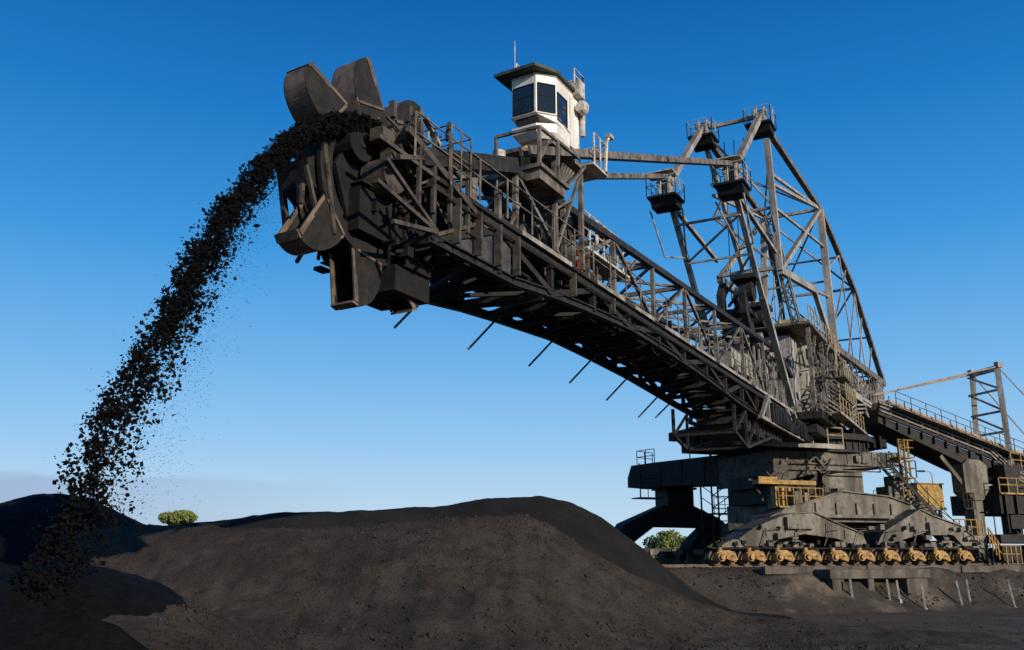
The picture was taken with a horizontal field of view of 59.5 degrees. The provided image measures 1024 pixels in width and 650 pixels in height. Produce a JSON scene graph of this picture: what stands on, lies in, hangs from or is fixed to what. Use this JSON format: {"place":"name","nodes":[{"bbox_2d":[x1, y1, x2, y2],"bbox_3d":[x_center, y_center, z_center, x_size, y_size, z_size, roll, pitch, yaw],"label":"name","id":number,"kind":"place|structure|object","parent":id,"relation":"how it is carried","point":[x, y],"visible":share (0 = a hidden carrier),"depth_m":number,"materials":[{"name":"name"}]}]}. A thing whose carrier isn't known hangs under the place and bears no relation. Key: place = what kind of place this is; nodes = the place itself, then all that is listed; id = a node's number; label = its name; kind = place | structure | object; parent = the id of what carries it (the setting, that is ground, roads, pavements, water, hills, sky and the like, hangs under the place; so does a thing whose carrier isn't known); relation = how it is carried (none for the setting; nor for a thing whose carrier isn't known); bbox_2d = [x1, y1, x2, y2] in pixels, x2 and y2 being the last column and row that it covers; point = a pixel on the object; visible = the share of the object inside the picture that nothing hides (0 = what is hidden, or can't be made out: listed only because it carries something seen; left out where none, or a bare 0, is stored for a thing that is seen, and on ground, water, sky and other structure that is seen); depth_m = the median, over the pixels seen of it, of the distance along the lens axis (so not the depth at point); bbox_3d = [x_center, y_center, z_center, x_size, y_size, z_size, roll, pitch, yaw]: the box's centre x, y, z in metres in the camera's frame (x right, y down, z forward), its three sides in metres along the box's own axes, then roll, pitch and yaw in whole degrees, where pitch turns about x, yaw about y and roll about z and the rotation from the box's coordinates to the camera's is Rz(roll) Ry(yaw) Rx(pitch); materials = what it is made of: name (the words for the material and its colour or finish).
{"place":"outdoors","nodes":[
{"label":"outdoors","id":0,"kind":"place"},
{"bbox_2d":[9,108,382,605],"bbox_3d":[-4.382,-0.053,16.585,3.347,10.960,8.569,-11,-18,36],"label":"falling coal","id":1,"kind":"object","parent":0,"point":[285,147],"visible":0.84,"depth_m":14.35,"materials":[{"name":"black stone"}]},
{"bbox_2d":[0,0,1023,548],"label":"sky","id":2,"kind":"structure","parent":0,"point":[903,120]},
{"bbox_2d":[655,555,1023,649],"bbox_3d":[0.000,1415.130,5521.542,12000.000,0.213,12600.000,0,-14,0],"label":"ground","id":3,"kind":"structure","parent":0,"point":[1013,618],"depth_m":41.49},
{"bbox_2d":[0,493,145,568],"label":"coal heap","id":4,"kind":"object","parent":3,"relation":"on","point":[20,517],"visible":0.09,"depth_m":34.69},
{"bbox_2d":[0,611,148,649],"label":"coal heap","id":5,"kind":"object","parent":3,"relation":"on","point":[65,630],"visible":1,"depth_m":11.17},
{"bbox_2d":[0,560,196,619],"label":"coal heap","id":6,"kind":"object","parent":3,"relation":"on","point":[150,597],"visible":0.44,"depth_m":12.52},
{"bbox_2d":[158,509,197,524],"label":"tree","id":7,"kind":"object","parent":3,"relation":"on","point":[176,517],"visible":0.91,"depth_m":105.99,"materials":[{"name":"green plant"}]},
{"bbox_2d":[101,598,293,649],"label":"coal heap","id":8,"kind":"object","parent":3,"relation":"on","point":[134,627],"visible":0.36,"depth_m":12.46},
{"bbox_2d":[164,496,796,619],"bbox_3d":[-15.000,11.342,43.548,58.000,6.180,26.000,0,-14,0],"label":"coal heap","id":9,"kind":"object","parent":3,"relation":"on","point":[599,536],"visible":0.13,"depth_m":42.70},
{"bbox_2d":[59,515,1022,649],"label":"coal heap","id":10,"kind":"object","parent":3,"relation":"on","point":[870,636],"visible":0.77,"depth_m":30.88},
{"bbox_2d":[58,514,1023,649],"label":"loose coal lumps","id":11,"kind":"object","parent":10,"relation":"on","point":[342,630],"visible":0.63,"depth_m":30.43,"materials":[{"name":"black stone"}]},
{"bbox_2d":[642,529,685,561],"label":"tree","id":12,"kind":"object","parent":3,"relation":"on","point":[668,539],"visible":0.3,"depth_m":95.72,"materials":[{"name":"green plant"}]},
{"bbox_2d":[668,567,1023,614],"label":"berm","id":13,"kind":"structure","parent":3,"relation":"on","point":[941,582],"depth_m":50.42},
{"bbox_2d":[643,548,1023,563],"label":"yard conveyor","id":14,"kind":"object","parent":13,"relation":"on","point":[673,555],"visible":0.08,"depth_m":62.46,"materials":[{"name":"metal"}]},
{"bbox_2d":[661,563,1023,567],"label":"rail","id":15,"kind":"object","parent":13,"relation":"on","point":[755,565],"visible":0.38,"depth_m":55.08,"materials":[{"name":"metal"}]},
{"bbox_2d":[274,41,1022,565],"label":"bucket wheel stacker","id":16,"kind":"object","parent":15,"relation":"on","point":[390,215],"visible":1,"depth_m":38.83,"materials":[{"name":"metal"}]},
{"bbox_2d":[917,470,936,511],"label":"street lamp","id":17,"kind":"object","parent":16,"relation":"on","point":[926,471],"visible":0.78,"depth_m":76.78,"materials":[{"name":"metal"}]},
{"bbox_2d":[851,361,1023,562],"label":"tripper car","id":18,"kind":"object","parent":15,"relation":"on","point":[975,473],"visible":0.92,"depth_m":67.09,"materials":[{"name":"metal"}]},
{"bbox_2d":[849,579,852,596],"bbox_3d":[19.087,14.958,50.321,0.164,1.359,0.243,5,-15,-19],"label":"marker post","id":19,"kind":"object","parent":13,"relation":"on","point":[851,587],"visible":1,"depth_m":50.35,"materials":[{"name":"white paint"}]},
{"bbox_2d":[886,579,890,599],"bbox_3d":[21.530,15.251,51.164,0.164,1.409,0.243,5,-15,-19],"label":"marker post","id":20,"kind":"object","parent":13,"relation":"on","point":[888,589],"visible":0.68,"depth_m":51.19,"materials":[{"name":"white paint"}]},
{"bbox_2d":[759,565,1023,596],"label":"retaining wall","id":21,"kind":"structure","parent":13,"relation":"on","point":[911,579],"depth_m":52.20,"materials":[{"name":"concrete"}]},
{"bbox_2d":[896,580,902,602],"bbox_3d":[22.158,15.270,51.340,0.164,1.260,0.243,5,-15,-19],"label":"marker post","id":22,"kind":"object","parent":13,"relation":"on","point":[900,600],"visible":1,"depth_m":51.28,"materials":[{"name":"white paint"}]},
{"bbox_2d":[921,584,927,608],"bbox_3d":[23.611,15.635,51.353,0.164,1.558,0.243,5,-15,-19],"label":"marker post","id":23,"kind":"object","parent":13,"relation":"on","point":[923,597],"visible":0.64,"depth_m":51.32,"materials":[{"name":"grey metal"}]},
{"bbox_2d":[955,581,962,604],"bbox_3d":[26.039,15.750,52.007,0.404,1.766,0.205,0,-14,0],"label":"marker post","id":24,"kind":"object","parent":13,"relation":"on","point":[959,592],"visible":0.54,"depth_m":52.03,"materials":[{"name":"grey metal"}]},
{"bbox_2d":[966,579,970,601],"bbox_3d":[26.925,15.793,52.777,0.164,1.558,0.243,5,-15,-19],"label":"marker post","id":25,"kind":"object","parent":13,"relation":"on","point":[968,590],"visible":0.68,"depth_m":52.79,"materials":[{"name":"white paint"}]},
{"bbox_2d":[1007,581,1016,607],"bbox_3d":[29.798,16.114,53.326,0.404,1.717,0.205,0,-14,0],"label":"marker post","id":26,"kind":"object","parent":13,"relation":"on","point":[1011,594],"visible":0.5,"depth_m":53.32,"materials":[{"name":"grey metal"}]}
]}

